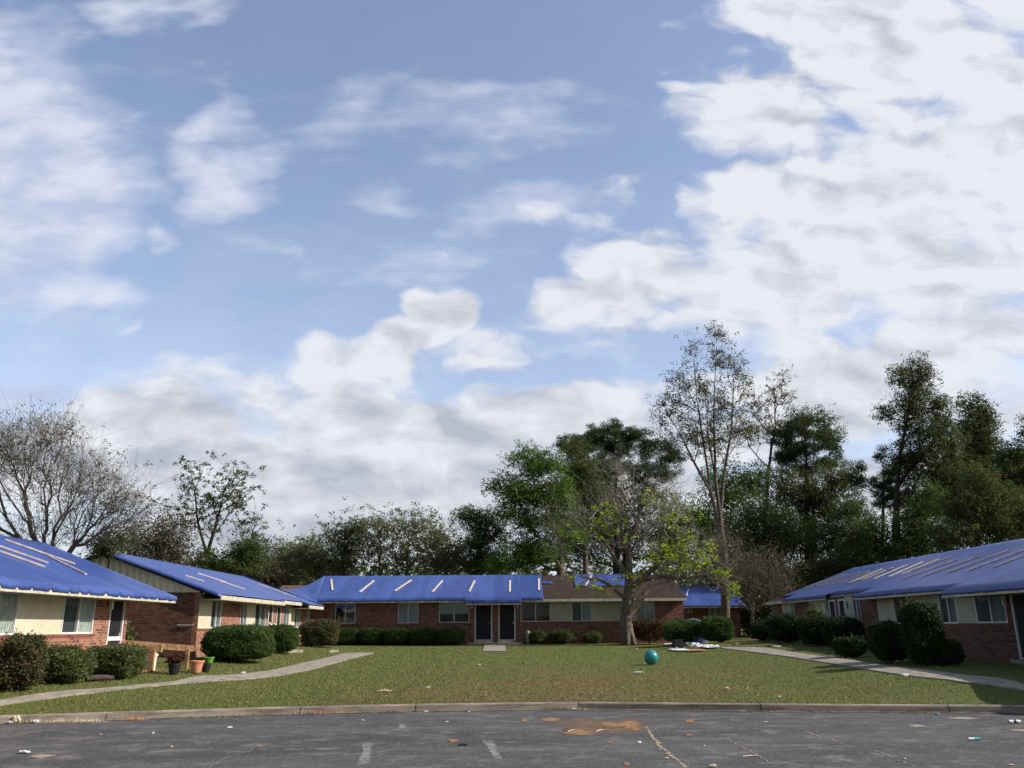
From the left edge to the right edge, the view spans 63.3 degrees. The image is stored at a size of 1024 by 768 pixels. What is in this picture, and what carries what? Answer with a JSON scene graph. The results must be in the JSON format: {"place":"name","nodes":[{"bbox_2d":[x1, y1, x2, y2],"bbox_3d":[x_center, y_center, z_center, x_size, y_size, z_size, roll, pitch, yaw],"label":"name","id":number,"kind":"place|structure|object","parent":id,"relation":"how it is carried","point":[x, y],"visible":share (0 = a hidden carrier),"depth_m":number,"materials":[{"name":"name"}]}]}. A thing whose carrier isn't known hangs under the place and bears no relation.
{"place":"outdoors","nodes":[
{"label":"outdoors","id":0,"kind":"place"},
{"bbox_2d":[0,709,1023,767],"bbox_3d":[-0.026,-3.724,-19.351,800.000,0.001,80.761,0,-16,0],"label":"road","id":1,"kind":"structure","parent":0,"point":[776,740],"depth_m":14.02,"materials":[{"name":"asphalt"}]},
{"bbox_2d":[20,717,87,722],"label":"dry weeds","id":2,"kind":"object","parent":1,"relation":"on","point":[51,721],"visible":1,"depth_m":17.27,"materials":[{"name":"beige plant"}]},
{"bbox_2d":[357,744,371,764],"bbox_3d":[-2.249,5.663,12.751,0.278,0.001,3.434,2,-16,-8],"label":"road marking","id":3,"kind":"object","parent":1,"relation":"on","point":[366,752],"visible":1,"depth_m":12.52,"materials":[{"name":"paint"}]},
{"bbox_2d":[483,740,501,758],"bbox_3d":[-0.288,5.759,13.128,0.282,0.001,3.151,2,-16,-7],"label":"road marking","id":4,"kind":"object","parent":1,"relation":"on","point":[492,750],"visible":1,"depth_m":13.05,"materials":[{"name":"paint"}]},
{"bbox_2d":[3,709,982,723],"bbox_3d":[0.006,7.084,17.696,26.016,0.001,3.274,0,-16,-2],"label":"grit","id":5,"kind":"object","parent":1,"relation":"on","point":[554,709],"visible":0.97,"depth_m":18.40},
{"bbox_2d":[0,708,1016,723],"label":"leaf litter","id":6,"kind":"object","parent":1,"relation":"on","point":[526,709],"visible":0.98,"depth_m":18.29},
{"bbox_2d":[0,702,1023,723],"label":"kerb","id":7,"kind":"structure","parent":1,"relation":"on","point":[770,707],"depth_m":18.53,"materials":[{"name":"concrete"}]},
{"bbox_2d":[543,719,644,734],"bbox_3d":[1.629,6.598,16.046,3.356,0.001,4.726,0,-16,0],"label":"sand patch","id":8,"kind":"object","parent":1,"relation":"on","point":[586,723],"visible":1,"depth_m":16.12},
{"bbox_2d":[562,728,595,734],"bbox_3d":[1.217,6.345,15.177,0.874,0.001,1.412,0,-16,0],"label":"sand patch","id":9,"kind":"object","parent":8,"relation":"on","point":[581,731],"visible":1,"depth_m":15.05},
{"bbox_2d":[601,720,640,730],"bbox_3d":[2.066,6.624,16.151,1.176,0.001,3.058,0,-16,0],"label":"sand patch","id":10,"kind":"object","parent":8,"relation":"on","point":[630,725],"visible":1,"depth_m":16.22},
{"bbox_2d":[645,727,688,767],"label":"road crack","id":11,"kind":"object","parent":1,"relation":"on","point":[660,746],"visible":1,"depth_m":12.90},
{"bbox_2d":[0,629,1023,714],"bbox_3d":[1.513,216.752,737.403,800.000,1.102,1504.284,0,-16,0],"label":"lawn ground","id":12,"kind":"structure","parent":0,"point":[160,661],"depth_m":24.39,"materials":[{"name":"plant"}]},
{"bbox_2d":[0,627,57,690],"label":"shrub","id":13,"kind":"object","parent":12,"relation":"on","point":[23,659],"visible":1,"depth_m":19.22,"materials":[{"name":"green plant"}]},
{"bbox_2d":[41,640,102,682],"bbox_3d":[-11.483,7.071,21.196,1.787,1.061,1.599,0,-16,0],"label":"shrub","id":14,"kind":"object","parent":12,"relation":"on","point":[68,663],"visible":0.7,"depth_m":20.84,"materials":[{"name":"green plant"}]},
{"bbox_2d":[0,535,176,680],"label":"brick apartment","id":15,"kind":"structure","parent":12,"relation":"on","point":[53,594],"depth_m":23.03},
{"bbox_2d":[0,593,19,634],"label":"window","id":16,"kind":"structure","parent":15,"relation":"in","point":[7,601],"depth_m":20.02,"materials":[{"name":"glass"}]},
{"bbox_2d":[60,598,95,633],"bbox_3d":[-12.100,6.381,23.167,0.112,1.120,1.728,0,-16,0],"label":"window","id":17,"kind":"structure","parent":15,"relation":"in","point":[77,615],"depth_m":23.16,"materials":[{"name":"glass"}]},
{"bbox_2d":[0,388,178,564],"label":"bare tree","id":18,"kind":"object","parent":12,"relation":"on","point":[8,457],"visible":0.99,"depth_m":30.19,"materials":[{"name":"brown plant"}]},
{"bbox_2d":[85,674,113,680],"bbox_3d":[-10.834,7.719,21.858,0.155,0.168,0.736,-13,-20,36],"label":"rotten log","id":19,"kind":"object","parent":12,"relation":"on","point":[100,677],"visible":0.94,"depth_m":21.80,"materials":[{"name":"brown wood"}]},
{"bbox_2d":[76,523,139,568],"bbox_3d":[-14.941,7.794,30.364,2.059,5.442,1.423,0,-16,0],"label":"evergreen tree","id":20,"kind":"object","parent":12,"relation":"on","point":[102,551],"visible":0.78,"depth_m":30.69,"materials":[{"name":"green plant"}]},
{"bbox_2d":[82,639,150,678],"bbox_3d":[-10.992,7.611,23.073,1.777,1.040,1.494,0,-16,0],"label":"shrub","id":21,"kind":"object","parent":12,"relation":"on","point":[121,660],"visible":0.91,"depth_m":22.62,"materials":[{"name":"green plant"}]},
{"bbox_2d":[125,621,137,640],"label":"plant","id":22,"kind":"object","parent":12,"relation":"on","point":[129,637],"depth_m":28.04,"materials":[{"name":"green plant"}]},
{"bbox_2d":[118,640,194,672],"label":"wooden ramp","id":23,"kind":"structure","parent":12,"relation":"on","point":[155,647],"depth_m":26.79,"materials":[{"name":"brown wood"}]},
{"bbox_2d":[101,492,214,567],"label":"brown tree","id":24,"kind":"object","parent":12,"relation":"on","point":[161,551],"visible":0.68,"depth_m":68.66,"materials":[{"name":"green plant"}]},
{"bbox_2d":[162,652,187,673],"bbox_3d":[-10.020,8.340,24.865,0.819,0.636,0.694,10,-19,-33],"label":"black planter","id":25,"kind":"object","parent":12,"relation":"on","point":[174,664],"visible":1,"depth_m":24.75,"materials":[{"name":"plastic"}]},
{"bbox_2d":[0,652,372,705],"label":"footpath","id":26,"kind":"structure","parent":12,"relation":"on","point":[318,663],"depth_m":24.46,"materials":[{"name":"concrete"}]},
{"bbox_2d":[190,660,204,672],"bbox_3d":[-9.745,8.735,25.693,0.440,0.360,0.440,0,-16,0],"label":"terracotta planter","id":27,"kind":"object","parent":12,"relation":"on","point":[196,666],"visible":1,"depth_m":25.57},
{"bbox_2d":[84,553,323,657],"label":"brick apartment","id":28,"kind":"structure","parent":12,"relation":"on","point":[192,615],"depth_m":32.59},
{"bbox_2d":[210,601,222,627],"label":"window","id":29,"kind":"structure","parent":28,"relation":"in","point":[216,608],"depth_m":33.87,"materials":[{"name":"glass"}]},
{"bbox_2d":[240,603,247,624],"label":"window","id":30,"kind":"structure","parent":28,"relation":"in","point":[244,607],"depth_m":37.36,"materials":[{"name":"glass"}]},
{"bbox_2d":[244,605,266,625],"bbox_3d":[-12.327,11.111,39.746,0.632,1.280,1.786,0,-16,0],"label":"window","id":31,"kind":"structure","parent":28,"relation":"in","point":[260,610],"depth_m":39.85,"materials":[{"name":"glass"}]},
{"bbox_2d":[283,606,289,625],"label":"window","id":32,"kind":"structure","parent":28,"relation":"in","point":[286,608],"depth_m":44.34,"materials":[{"name":"glass"}]},
{"bbox_2d":[287,607,300,627],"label":"window","id":33,"kind":"structure","parent":28,"relation":"in","point":[297,611],"depth_m":46.56,"materials":[{"name":"glass"}]},
{"bbox_2d":[150,450,267,563],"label":"sparse tree","id":34,"kind":"object","parent":12,"relation":"on","point":[230,496],"visible":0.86,"depth_m":73.86,"materials":[{"name":"green plant"}]},
{"bbox_2d":[185,531,277,576],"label":"dark tree","id":35,"kind":"object","parent":12,"relation":"on","point":[250,554],"visible":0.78,"depth_m":70.30,"materials":[{"name":"green plant"}]},
{"bbox_2d":[200,622,275,661],"bbox_3d":[-10.107,9.535,30.759,2.655,1.413,2.269,0,-16,0],"label":"shrub","id":36,"kind":"object","parent":12,"relation":"on","point":[238,642],"visible":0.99,"depth_m":30.05,"materials":[{"name":"green plant"}]},
{"bbox_2d":[239,546,317,588],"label":"background tree","id":37,"kind":"object","parent":12,"relation":"on","point":[277,579],"visible":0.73,"depth_m":85.30,"materials":[{"name":"green plant"}]},
{"bbox_2d":[266,623,300,652],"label":"shrub","id":38,"kind":"object","parent":12,"relation":"on","point":[287,638],"visible":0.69,"depth_m":35.98,"materials":[{"name":"green plant"}]},
{"bbox_2d":[255,518,315,583],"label":"background tree","id":39,"kind":"object","parent":12,"relation":"on","point":[278,551],"visible":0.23,"depth_m":92.59,"materials":[{"name":"plant"}]},
{"bbox_2d":[279,585,309,619],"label":"brown roof house","id":40,"kind":"structure","parent":12,"relation":"on","point":[285,587],"depth_m":75.22,"materials":[{"name":"metal"}]},
{"bbox_2d":[280,521,348,583],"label":"background tree","id":41,"kind":"object","parent":12,"relation":"on","point":[315,571],"visible":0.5,"depth_m":89.41,"materials":[{"name":"plant"}]},
{"bbox_2d":[297,617,339,646],"bbox_3d":[-9.909,12.741,42.736,2.197,1.506,1.880,0,-16,0],"label":"shrub","id":42,"kind":"object","parent":12,"relation":"on","point":[322,631],"visible":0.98,"depth_m":42.20,"materials":[{"name":"green plant"}]},
{"bbox_2d":[304,496,390,575],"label":"background tree","id":43,"kind":"object","parent":12,"relation":"on","point":[343,550],"visible":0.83,"depth_m":86.03,"materials":[{"name":"green plant"}]},
{"bbox_2d":[336,626,360,644],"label":"shrub","id":44,"kind":"object","parent":12,"relation":"on","point":[348,635],"visible":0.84,"depth_m":50.24,"materials":[{"name":"green plant"}]},
{"bbox_2d":[359,625,383,644],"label":"shrub","id":45,"kind":"object","parent":12,"relation":"on","point":[371,635],"visible":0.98,"depth_m":50.03,"materials":[{"name":"green plant"}]},
{"bbox_2d":[320,502,422,575],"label":"background tree","id":46,"kind":"object","parent":12,"relation":"on","point":[376,540],"visible":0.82,"depth_m":84.28,"materials":[{"name":"plant"}]},
{"bbox_2d":[383,626,409,644],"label":"shrub","id":47,"kind":"object","parent":12,"relation":"on","point":[396,635],"visible":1,"depth_m":49.80,"materials":[{"name":"green plant"}]},
{"bbox_2d":[372,502,448,575],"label":"background tree","id":48,"kind":"object","parent":12,"relation":"on","point":[404,547],"visible":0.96,"depth_m":82.42,"materials":[{"name":"plant"}]},
{"bbox_2d":[409,625,437,644],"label":"shrub","id":49,"kind":"object","parent":12,"relation":"on","point":[425,635],"visible":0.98,"depth_m":49.54,"materials":[{"name":"green plant"}]},
{"bbox_2d":[410,507,465,574],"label":"background tree","id":50,"kind":"object","parent":12,"relation":"on","point":[437,532],"visible":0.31,"depth_m":84.55,"materials":[{"name":"plant"}]},
{"bbox_2d":[412,521,476,574],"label":"background tree","id":51,"kind":"object","parent":12,"relation":"on","point":[438,563],"visible":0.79,"depth_m":78.08,"materials":[{"name":"green plant"}]},
{"bbox_2d":[437,625,465,644],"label":"shrub","id":52,"kind":"object","parent":12,"relation":"on","point":[452,636],"visible":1,"depth_m":49.27,"materials":[{"name":"green plant"}]},
{"bbox_2d":[442,503,513,574],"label":"dark tree","id":53,"kind":"object","parent":12,"relation":"on","point":[478,542],"visible":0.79,"depth_m":76.36,"materials":[{"name":"green plant"}]},
{"bbox_2d":[173,548,793,597],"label":"woodland","id":54,"kind":"object","parent":12,"relation":"on","point":[602,569],"visible":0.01,"depth_m":109.54,"materials":[{"name":"green plant"}]},
{"bbox_2d":[483,644,505,651],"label":"entrance walk","id":55,"kind":"structure","parent":12,"relation":"on","point":[494,647],"depth_m":44.61,"materials":[{"name":"concrete"}]},
{"bbox_2d":[310,574,686,644],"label":"brick apartment","id":56,"kind":"structure","parent":12,"relation":"on","point":[495,609],"depth_m":51.38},
{"bbox_2d":[243,575,324,605],"bbox_3d":[-13.453,12.947,52.332,4.860,2.143,7.074,0,-16,0],"label":"valley tarp","id":57,"kind":"object","parent":56,"relation":"on","point":[304,592],"visible":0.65,"depth_m":52.37,"materials":[{"name":"plastic"}]},
{"bbox_2d":[335,603,355,623],"bbox_3d":[-10.282,14.279,51.590,1.255,1.350,0.632,0,-16,0],"label":"window","id":58,"kind":"structure","parent":56,"relation":"in","point":[346,613],"depth_m":51.45,"materials":[{"name":"glass"}]},
{"bbox_2d":[398,603,418,622],"bbox_3d":[-6.402,14.155,51.347,1.255,1.200,0.112,0,-16,0],"label":"window","id":59,"kind":"structure","parent":56,"relation":"in","point":[407,612],"depth_m":51.38,"materials":[{"name":"glass"}]},
{"bbox_2d":[439,603,468,622],"bbox_3d":[-3.564,14.223,51.593,1.872,1.330,0.632,0,-16,0],"label":"window","id":60,"kind":"structure","parent":56,"relation":"in","point":[448,612],"depth_m":51.48,"materials":[{"name":"glass"}]},
{"bbox_2d":[521,602,550,621],"bbox_3d":[1.453,14.178,51.596,1.833,1.310,0.632,0,-16,0],"label":"window","id":61,"kind":"structure","parent":56,"relation":"in","point":[530,611],"depth_m":51.46,"materials":[{"name":"glass"}]},
{"bbox_2d":[571,602,591,620],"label":"window","id":62,"kind":"structure","parent":56,"relation":"in","point":[581,611],"depth_m":51.38,"materials":[{"name":"glass"}]},
{"bbox_2d":[635,601,654,620],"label":"window","id":63,"kind":"structure","parent":56,"relation":"in","point":[646,609],"depth_m":51.36,"materials":[{"name":"glass"}]},
{"bbox_2d":[1,641,1015,712],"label":"fallen leaves","id":64,"kind":"object","parent":12,"relation":"on","point":[528,678],"visible":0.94,"depth_m":23.39,"materials":[{"name":"brown plant"}]},
{"bbox_2d":[477,438,591,574],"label":"oak tree","id":65,"kind":"object","parent":12,"relation":"on","point":[525,554],"visible":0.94,"depth_m":71.16,"materials":[{"name":"green plant"}]},
{"bbox_2d":[529,626,548,643],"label":"shrub","id":66,"kind":"object","parent":12,"relation":"on","point":[537,636],"visible":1,"depth_m":50.33,"materials":[{"name":"green plant"}]},
{"bbox_2d":[549,628,576,643],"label":"shrub","id":67,"kind":"object","parent":12,"relation":"on","point":[562,636],"visible":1,"depth_m":50.15,"materials":[{"name":"green plant"}]},
{"bbox_2d":[543,432,632,573],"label":"olive tree","id":68,"kind":"object","parent":12,"relation":"on","point":[580,467],"visible":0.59,"depth_m":74.87,"materials":[{"name":"green plant"}]},
{"bbox_2d":[582,629,604,642],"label":"shrub","id":69,"kind":"object","parent":12,"relation":"on","point":[593,636],"visible":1,"depth_m":50.43,"materials":[{"name":"green plant"}]},
{"bbox_2d":[543,474,694,574],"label":"dense tree","id":70,"kind":"object","parent":12,"relation":"on","point":[598,561],"visible":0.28,"depth_m":82.28,"materials":[{"name":"green plant"}]},
{"bbox_2d":[552,417,688,573],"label":"pine tree","id":71,"kind":"object","parent":12,"relation":"on","point":[610,446],"visible":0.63,"depth_m":80.60,"materials":[{"name":"green plant"}]},
{"bbox_2d":[530,442,756,645],"bbox_3d":[7.821,9.177,49.480,13.672,12.580,4.808,0,-16,0],"label":"courtyard tree","id":72,"kind":"object","parent":12,"relation":"on","point":[630,605],"visible":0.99,"depth_m":49.38,"materials":[{"name":"green plant"}]},
{"bbox_2d":[632,617,664,643],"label":"shrub","id":73,"kind":"object","parent":12,"relation":"on","point":[645,630],"visible":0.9,"depth_m":48.69,"materials":[{"name":"brown plant"}]},
{"bbox_2d":[644,650,657,664],"bbox_3d":[5.302,10.405,31.685,0.550,0.532,0.550,0,-16,0],"label":"exercise ball","id":74,"kind":"object","parent":12,"relation":"on","point":[650,657],"visible":1,"depth_m":31.49,"materials":[{"name":"plastic"}]},
{"bbox_2d":[671,639,683,647],"bbox_3d":[8.396,13.166,42.199,0.440,0.400,0.440,4,-17,-14],"label":"milk crate","id":75,"kind":"object","parent":12,"relation":"on","point":[678,643],"visible":0.95,"depth_m":42.04,"materials":[{"name":"black plastic"}]},
{"bbox_2d":[661,617,701,644],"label":"shrub","id":76,"kind":"object","parent":12,"relation":"on","point":[686,630],"visible":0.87,"depth_m":44.25,"materials":[{"name":"green plant"}]},
{"bbox_2d":[644,320,767,617],"bbox_3d":[14.414,6.428,60.885,9.237,23.730,4.931,0,-16,0],"label":"tall tree","id":77,"kind":"object","parent":12,"relation":"on","point":[718,513],"visible":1,"depth_m":61.56,"materials":[{"name":"green plant"}]},
{"bbox_2d":[679,586,744,636],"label":"tarped house","id":78,"kind":"structure","parent":12,"relation":"on","point":[697,605],"depth_m":60.77,"materials":[{"name":"plastic"}]},
{"bbox_2d":[646,456,779,597],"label":"dense tree","id":79,"kind":"object","parent":12,"relation":"on","point":[744,485],"visible":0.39,"depth_m":75.14,"materials":[{"name":"green plant"}]},
{"bbox_2d":[700,614,735,642],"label":"shrub","id":80,"kind":"object","parent":12,"relation":"on","point":[718,629],"visible":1,"depth_m":43.16,"materials":[{"name":"green plant"}]},
{"bbox_2d":[662,514,814,638],"bbox_3d":[15.016,12.771,55.195,10.673,8.316,6.750,0,-16,0],"label":"bare thicket","id":81,"kind":"object","parent":12,"relation":"on","point":[754,574],"visible":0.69,"depth_m":55.35,"materials":[{"name":"brown plant"}]},
{"bbox_2d":[738,592,773,635],"bbox_3d":[18.370,17.842,63.697,5.718,3.925,4.198,0,-16,0],"label":"tree","id":82,"kind":"object","parent":12,"relation":"on","point":[745,619],"visible":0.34,"depth_m":62.96,"materials":[{"name":"green plant"}]},
{"bbox_2d":[749,617,772,640],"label":"shrub","id":83,"kind":"object","parent":12,"relation":"on","point":[758,630],"visible":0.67,"depth_m":42.29,"materials":[{"name":"green plant"}]},
{"bbox_2d":[735,363,799,596],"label":"sparse tree","id":84,"kind":"object","parent":12,"relation":"on","point":[760,408],"visible":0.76,"depth_m":81.37,"materials":[{"name":"green plant"}]},
{"bbox_2d":[764,611,799,642],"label":"shrub","id":85,"kind":"object","parent":12,"relation":"on","point":[781,627],"visible":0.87,"depth_m":40.08,"materials":[{"name":"green plant"}]},
{"bbox_2d":[707,487,886,600],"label":"dense tree","id":86,"kind":"object","parent":12,"relation":"on","point":[765,528],"visible":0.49,"depth_m":66.44,"materials":[{"name":"green plant"}]},
{"bbox_2d":[746,402,869,560],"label":"leafy tree","id":87,"kind":"object","parent":12,"relation":"on","point":[807,493],"visible":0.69,"depth_m":74.69,"materials":[{"name":"green plant"}]},
{"bbox_2d":[764,414,853,563],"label":"pine tree","id":88,"kind":"object","parent":12,"relation":"on","point":[790,454],"visible":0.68,"depth_m":78.81,"materials":[{"name":"green plant"}]},
{"bbox_2d":[796,612,828,645],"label":"shrub","id":89,"kind":"object","parent":12,"relation":"on","point":[809,632],"visible":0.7,"depth_m":36.75,"materials":[{"name":"green plant"}]},
{"bbox_2d":[804,603,825,616],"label":"shrub","id":90,"kind":"object","parent":12,"relation":"on","point":[811,611],"visible":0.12,"depth_m":37.89,"materials":[{"name":"green plant"}]},
{"bbox_2d":[784,514,892,588],"bbox_3d":[23.946,13.912,60.440,8.119,8.865,4.484,0,-16,0],"label":"autumn tree","id":91,"kind":"object","parent":12,"relation":"on","point":[821,570],"visible":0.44,"depth_m":60.30,"materials":[{"name":"green plant"}]},
{"bbox_2d":[821,614,867,648],"bbox_3d":[13.541,10.107,33.919,1.786,1.412,1.504,0,-16,0],"label":"shrub","id":92,"kind":"object","parent":12,"relation":"on","point":[838,626],"visible":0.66,"depth_m":33.54,"materials":[{"name":"green plant"}]},
{"bbox_2d":[830,633,866,656],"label":"shrub","id":93,"kind":"object","parent":12,"relation":"on","point":[851,646],"visible":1,"depth_m":28.88,"materials":[{"name":"green plant"}]},
{"bbox_2d":[722,647,1023,690],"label":"footpath","id":94,"kind":"structure","parent":12,"relation":"on","point":[970,679],"depth_m":23.55,"materials":[{"name":"concrete"}]},
{"bbox_2d":[844,444,909,531],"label":"pine tree","id":95,"kind":"object","parent":12,"relation":"on","point":[861,481],"visible":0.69,"depth_m":66.23,"materials":[{"name":"green plant"}]},
{"bbox_2d":[866,617,905,662],"bbox_3d":[11.918,8.105,26.328,1.286,1.383,1.166,0,-16,0],"label":"shrub","id":96,"kind":"object","parent":12,"relation":"on","point":[883,642],"visible":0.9,"depth_m":26.03,"materials":[{"name":"green plant"}]},
{"bbox_2d":[766,538,1023,664],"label":"brick apartment","id":97,"kind":"structure","parent":12,"relation":"on","point":[960,580],"depth_m":30.93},
{"bbox_2d":[852,598,861,621],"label":"window","id":98,"kind":"structure","parent":97,"relation":"in","point":[856,607],"depth_m":37.58,"materials":[{"name":"glass"}]},
{"bbox_2d":[893,597,907,623],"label":"window","id":99,"kind":"structure","parent":97,"relation":"in","point":[903,599],"depth_m":33.69,"materials":[{"name":"glass"}]},
{"bbox_2d":[938,595,957,622],"bbox_3d":[15.600,7.955,29.679,0.112,1.140,1.192,0,-16,0],"label":"window","id":100,"kind":"structure","parent":97,"relation":"in","point":[947,612],"depth_m":29.68,"materials":[{"name":"glass"}]},
{"bbox_2d":[973,596,1007,622],"bbox_3d":[15.595,7.193,27.072,0.112,1.140,1.796,0,-16,0],"label":"window","id":101,"kind":"structure","parent":97,"relation":"in","point":[986,614],"depth_m":27.06,"materials":[{"name":"glass"}]},
{"bbox_2d":[827,474,965,573],"bbox_3d":[27.676,12.154,58.994,10.452,11.448,4.976,0,-16,0],"label":"dense tree","id":102,"kind":"object","parent":12,"relation":"on","point":[909,542],"visible":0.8,"depth_m":58.76,"materials":[{"name":"green plant"}]},
{"bbox_2d":[896,599,946,664],"bbox_3d":[12.371,7.464,25.047,1.413,1.943,1.200,0,-16,0],"label":"shrub","id":103,"kind":"object","parent":12,"relation":"on","point":[922,628],"visible":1,"depth_m":24.70,"materials":[{"name":"green plant"}]},
{"bbox_2d":[869,349,1001,544],"bbox_3d":[33.050,7.905,64.251,10.364,22.520,5.525,0,-16,0],"label":"tall leafy tree","id":104,"kind":"object","parent":12,"relation":"on","point":[909,460],"visible":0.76,"depth_m":64.77,"materials":[{"name":"green plant"}]},
{"bbox_2d":[935,636,965,664],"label":"shrub","id":105,"kind":"object","parent":12,"relation":"on","point":[952,653],"visible":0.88,"depth_m":24.43,"materials":[{"name":"green plant"}]},
{"bbox_2d":[930,389,1008,544],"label":"leafy tree","id":106,"kind":"object","parent":12,"relation":"on","point":[979,427],"visible":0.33,"depth_m":70.94,"materials":[{"name":"green plant"}]},
{"bbox_2d":[922,458,1023,553],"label":"dense tree","id":107,"kind":"object","parent":12,"relation":"on","point":[991,499],"visible":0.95,"depth_m":55.24,"materials":[{"name":"green plant"}]},
{"bbox_2d":[962,413,1023,544],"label":"leafy tree","id":108,"kind":"object","parent":12,"relation":"on","point":[1010,459],"visible":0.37,"depth_m":62.28,"materials":[{"name":"green plant"}]},
{"bbox_2d":[0,0,1023,596],"label":"sky","id":109,"kind":"structure","parent":0,"point":[361,251],"materials":[{"name":"blue"}]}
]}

